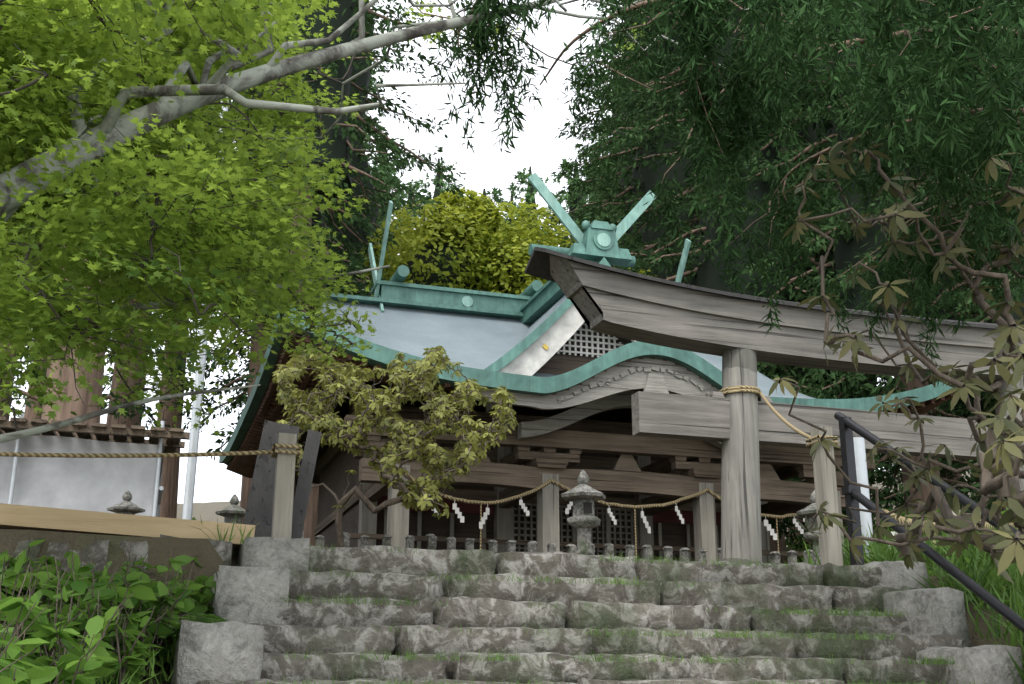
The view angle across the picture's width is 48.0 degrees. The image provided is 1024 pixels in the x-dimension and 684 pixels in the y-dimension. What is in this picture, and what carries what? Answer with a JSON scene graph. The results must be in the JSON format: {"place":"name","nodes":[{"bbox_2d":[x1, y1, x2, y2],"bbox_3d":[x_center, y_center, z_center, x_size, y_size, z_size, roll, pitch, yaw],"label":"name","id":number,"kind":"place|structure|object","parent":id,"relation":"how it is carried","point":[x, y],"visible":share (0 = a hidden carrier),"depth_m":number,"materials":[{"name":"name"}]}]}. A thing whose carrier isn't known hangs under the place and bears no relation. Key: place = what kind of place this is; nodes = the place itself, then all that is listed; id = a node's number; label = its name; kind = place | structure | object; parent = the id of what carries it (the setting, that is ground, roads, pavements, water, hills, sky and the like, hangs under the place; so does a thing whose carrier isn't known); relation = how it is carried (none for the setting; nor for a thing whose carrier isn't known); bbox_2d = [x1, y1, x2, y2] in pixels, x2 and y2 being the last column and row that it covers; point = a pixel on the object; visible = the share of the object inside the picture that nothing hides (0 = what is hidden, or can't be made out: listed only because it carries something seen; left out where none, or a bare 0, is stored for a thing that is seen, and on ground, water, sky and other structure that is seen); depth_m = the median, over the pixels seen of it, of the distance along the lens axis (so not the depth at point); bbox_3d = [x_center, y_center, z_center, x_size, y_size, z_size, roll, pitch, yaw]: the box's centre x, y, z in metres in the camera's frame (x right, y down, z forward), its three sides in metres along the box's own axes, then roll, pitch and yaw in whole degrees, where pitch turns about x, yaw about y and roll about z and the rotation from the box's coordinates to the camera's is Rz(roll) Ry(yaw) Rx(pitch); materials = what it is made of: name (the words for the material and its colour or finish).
{"place":"outdoors","nodes":[
{"label":"outdoors","id":0,"kind":"place"},
{"bbox_2d":[0,0,837,442],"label":"maple","id":1,"kind":"object","parent":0,"point":[60,208],"depth_m":5.73,"materials":[{"name":"green plant"}]},
{"bbox_2d":[224,326,643,483],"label":"roof soffit","id":2,"kind":"structure","parent":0,"point":[623,415],"depth_m":23.47,"materials":[{"name":"wood"}]},
{"bbox_2d":[9,0,900,503],"label":"sky","id":3,"kind":"structure","parent":0,"point":[537,147],"materials":[{"name":"white"}]},
{"bbox_2d":[0,0,1023,563],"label":"cedar","id":4,"kind":"object","parent":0,"point":[636,100],"depth_m":26.18,"materials":[{"name":"green plant"}]},
{"bbox_2d":[11,0,1023,417],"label":"cedar shade","id":5,"kind":"object","parent":4,"relation":"attached to","point":[707,274],"visible":0.08,"depth_m":26.24,"materials":[{"name":"black"}]},
{"bbox_2d":[0,470,1023,683],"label":"terrain","id":6,"kind":"structure","parent":0,"point":[189,547],"depth_m":7.23,"materials":[{"name":"soil"}]},
{"bbox_2d":[7,413,164,516],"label":"hut frame pipes","id":7,"kind":"object","parent":6,"relation":"on","point":[158,493],"visible":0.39,"depth_m":12.56,"materials":[{"name":"white metal"}]},
{"bbox_2d":[0,435,163,516],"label":"hut tarp","id":8,"kind":"object","parent":7,"relation":"attached to","point":[96,484],"visible":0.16,"depth_m":12.45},
{"bbox_2d":[0,417,189,452],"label":"hut roof slats","id":9,"kind":"object","parent":7,"relation":"on","point":[120,433],"visible":0.44,"depth_m":12.45,"materials":[{"name":"brown wood"}]},
{"bbox_2d":[0,574,226,683],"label":"fern fronds","id":10,"kind":"object","parent":6,"relation":"on","point":[208,618],"visible":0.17,"depth_m":6.27,"materials":[{"name":"green plant"}]},
{"bbox_2d":[0,534,231,589],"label":"retaining wall stones","id":11,"kind":"object","parent":6,"relation":"on","point":[97,551],"visible":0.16,"depth_m":7.08,"materials":[{"name":"grey stone"}]},
{"bbox_2d":[0,503,254,548],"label":"wooden beam","id":12,"kind":"structure","parent":6,"relation":"on","point":[19,517],"depth_m":7.31,"materials":[{"name":"brown wood"}]},
{"bbox_2d":[243,420,321,538],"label":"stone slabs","id":13,"kind":"structure","parent":6,"relation":"on","point":[259,507],"depth_m":9.58,"materials":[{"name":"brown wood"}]},
{"bbox_2d":[278,348,514,546],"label":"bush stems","id":14,"kind":"object","parent":6,"relation":"on","point":[363,498],"visible":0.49,"depth_m":12.93,"materials":[{"name":"brown plant"}]},
{"bbox_2d":[272,345,518,519],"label":"olive bush leaves","id":15,"kind":"object","parent":14,"relation":"attached to","point":[411,454],"visible":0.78,"depth_m":13.00,"materials":[{"name":"green plant"}]},
{"bbox_2d":[238,23,626,401],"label":"background tree","id":16,"kind":"object","parent":6,"relation":"on","point":[523,176],"depth_m":80.19,"materials":[{"name":"green plant"}]},
{"bbox_2d":[107,470,819,564],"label":"stone lanterns","id":17,"kind":"object","parent":6,"relation":"on","point":[582,523],"visible":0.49,"depth_m":11.26,"materials":[{"name":"grey stone"}]},
{"bbox_2d":[583,502,591,512],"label":"lantern openings","id":18,"kind":"object","parent":17,"relation":"on","point":[587,507],"visible":0.5,"depth_m":11.29,"materials":[{"name":"black"}]},
{"bbox_2d":[0,532,1023,683],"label":"undergrowth","id":19,"kind":"object","parent":6,"relation":"on","point":[41,670],"depth_m":5.52,"materials":[{"name":"green plant"}]},
{"bbox_2d":[317,322,720,560],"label":"dark shrine walls","id":20,"kind":"structure","parent":6,"relation":"on","point":[333,475],"depth_m":19.02,"materials":[{"name":"brown wood"}]},
{"bbox_2d":[281,301,815,398],"bbox_3d":[0.503,0.742,21.384,10.600,2.835,10.200,5,-18,-17],"label":"roof","id":21,"kind":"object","parent":20,"relation":"on","point":[476,341],"visible":0.2,"depth_m":20.53,"materials":[{"name":"grey metal"}]},
{"bbox_2d":[384,503,718,560],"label":"lattice doors","id":22,"kind":"structure","parent":20,"relation":"in","point":[607,531],"depth_m":19.04,"materials":[{"name":"brown wood"}]},
{"bbox_2d":[314,438,806,535],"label":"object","id":23,"kind":"structure","parent":20,"relation":"attached to","point":[374,492],"depth_m":18.94,"materials":[{"name":"brown wood"}]},
{"bbox_2d":[219,220,958,463],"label":"roof trim","id":24,"kind":"structure","parent":20,"relation":"on","point":[533,301],"depth_m":17.91,"materials":[{"name":"teal metal"}]},
{"bbox_2d":[368,172,690,311],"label":"roof finials","id":25,"kind":"object","parent":24,"relation":"attached to","point":[565,218],"visible":0.46,"depth_m":19.70,"materials":[{"name":"teal metal"}]},
{"bbox_2d":[462,233,610,306],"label":"roof crests","id":26,"kind":"object","parent":24,"relation":"attached to","point":[603,240],"visible":0.68,"depth_m":18.91,"materials":[{"name":"teal metal"}]},
{"bbox_2d":[519,295,566,342],"bbox_3d":[0.897,0.547,20.176,6.600,2.848,3.750,5,-18,-17],"label":"roof panel","id":27,"kind":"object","parent":24,"relation":"attached to","point":[542,318],"depth_m":20.40,"materials":[{"name":"grey metal"}]},
{"bbox_2d":[486,304,634,412],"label":"gable barge boards","id":28,"kind":"object","parent":24,"relation":"attached to","point":[533,358],"visible":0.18,"depth_m":18.13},
{"bbox_2d":[471,344,548,409],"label":"gable gold fittings","id":29,"kind":"object","parent":28,"relation":"attached to","point":[545,346],"visible":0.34,"depth_m":18.10,"materials":[{"name":"gold metal"}]},
{"bbox_2d":[557,323,622,357],"bbox_3d":[1.324,-0.190,19.029,1.435,0.910,0.040,5,-18,-17],"label":"gable lattice","id":30,"kind":"object","parent":20,"relation":"attached to","point":[592,342],"visible":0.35,"depth_m":18.94,"materials":[{"name":"white paint"}]},
{"bbox_2d":[470,357,721,448],"bbox_3d":[1.928,0.886,16.756,5.600,1.156,0.880,5,-18,-17],"label":"karahafu carved board","id":31,"kind":"object","parent":20,"relation":"attached to","point":[611,388],"visible":0.58,"depth_m":16.42,"materials":[{"name":"grey wood"}]},
{"bbox_2d":[343,402,874,556],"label":"shrine beams","id":32,"kind":"structure","parent":20,"relation":"on","point":[623,473],"depth_m":17.22,"materials":[{"name":"brown wood"}]},
{"bbox_2d":[182,74,872,556],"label":"metal poles","id":33,"kind":"object","parent":6,"relation":"on","point":[858,450],"visible":0.23,"depth_m":10.25,"materials":[{"name":"white metal"}]},
{"bbox_2d":[51,512,1023,683],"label":"bank grass","id":34,"kind":"structure","parent":6,"relation":"on","point":[987,579],"depth_m":7.74,"materials":[{"name":"green plant"}]},
{"bbox_2d":[302,531,846,563],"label":"stone fence posts","id":35,"kind":"object","parent":6,"relation":"on","point":[572,548],"visible":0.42,"depth_m":14.76,"materials":[{"name":"stone"}]},
{"bbox_2d":[195,545,962,683],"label":"stone stairs","id":36,"kind":"structure","parent":6,"relation":"on","point":[501,610],"depth_m":7.20,"materials":[{"name":"grey stone"}]},
{"bbox_2d":[171,537,1022,683],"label":"stone side blocks","id":37,"kind":"structure","parent":6,"relation":"on","point":[231,648],"depth_m":7.06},
{"bbox_2d":[192,508,1007,562],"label":"shrub leaves","id":38,"kind":"object","parent":6,"relation":"on","point":[788,548],"visible":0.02,"depth_m":23.20,"materials":[{"name":"green plant"}]},
{"bbox_2d":[271,426,960,565],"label":"wooden posts","id":39,"kind":"object","parent":6,"relation":"on","point":[830,543],"visible":0.36,"depth_m":9.49,"materials":[{"name":"grey wood"}]},
{"bbox_2d":[0,386,1018,557],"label":"straw ropes","id":40,"kind":"object","parent":39,"relation":"attached to","point":[273,451],"visible":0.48,"depth_m":10.81,"materials":[{"name":"beige fabric"}]},
{"bbox_2d":[429,495,924,551],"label":"paper streamers","id":41,"kind":"object","parent":40,"relation":"hanging from","point":[486,513],"visible":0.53,"depth_m":16.67,"materials":[{"name":"white paper"}]},
{"bbox_2d":[403,235,942,561],"bbox_3d":[0.381,0.378,23.617,29.172,11.295,18.274,5,-18,-17],"label":"tree foliage","id":42,"kind":"object","parent":6,"relation":"on","point":[433,277],"visible":0.02,"depth_m":29.80,"materials":[{"name":"green plant"}]},
{"bbox_2d":[359,185,1001,312],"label":"yellow green broadleaf leaves","id":43,"kind":"object","parent":6,"relation":"on","point":[477,226],"visible":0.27,"depth_m":29.34,"materials":[{"name":"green plant"}]},
{"bbox_2d":[342,0,1023,387],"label":"overhang conifer needles","id":44,"kind":"object","parent":6,"relation":"on","point":[942,132],"visible":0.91,"depth_m":6.80,"materials":[{"name":"green plant"}]},
{"bbox_2d":[416,0,1023,285],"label":"tree branches","id":45,"kind":"object","parent":44,"relation":"attached to","point":[632,7],"visible":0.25,"depth_m":7.28,"materials":[{"name":"green plant"}]},
{"bbox_2d":[721,342,1023,564],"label":"torii pillars","id":46,"kind":"structure","parent":6,"relation":"on","point":[741,536],"depth_m":13.05,"materials":[{"name":"grey wood"}]},
{"bbox_2d":[550,255,1023,459],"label":"torii beams","id":47,"kind":"structure","parent":46,"relation":"on","point":[627,307],"depth_m":13.47,"materials":[{"name":"grey wood"}]},
{"bbox_2d":[525,247,998,328],"bbox_3d":[4.552,-0.435,14.434,9.020,0.522,0.720,5,-18,-17],"label":"torii roof board","id":48,"kind":"object","parent":47,"relation":"on","point":[538,264],"visible":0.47,"depth_m":13.37,"materials":[{"name":"wood"}]},
{"bbox_2d":[768,131,1023,582],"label":"rhododendron shrub","id":49,"kind":"object","parent":6,"relation":"on","point":[1013,553],"depth_m":6.33,"materials":[{"name":"green plant"}]},
{"bbox_2d":[834,412,1023,632],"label":"handrail","id":50,"kind":"object","parent":6,"relation":"on","point":[853,494],"visible":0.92,"depth_m":8.90,"materials":[{"name":"grey metal"}]},
{"bbox_2d":[379,495,720,525],"bbox_3d":[1.049,2.807,18.998,6.600,0.220,0.070,5,-18,-17],"label":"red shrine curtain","id":51,"kind":"object","parent":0,"point":[669,516],"visible":0.38,"depth_m":18.58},
{"bbox_2d":[226,330,953,477],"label":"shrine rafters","id":52,"kind":"object","parent":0,"point":[270,408],"visible":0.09,"depth_m":17.75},
{"bbox_2d":[358,446,844,562],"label":"shrine pillars","id":53,"kind":"structure","parent":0,"point":[704,522],"depth_m":17.21,"materials":[{"name":"wood"}]}
]}

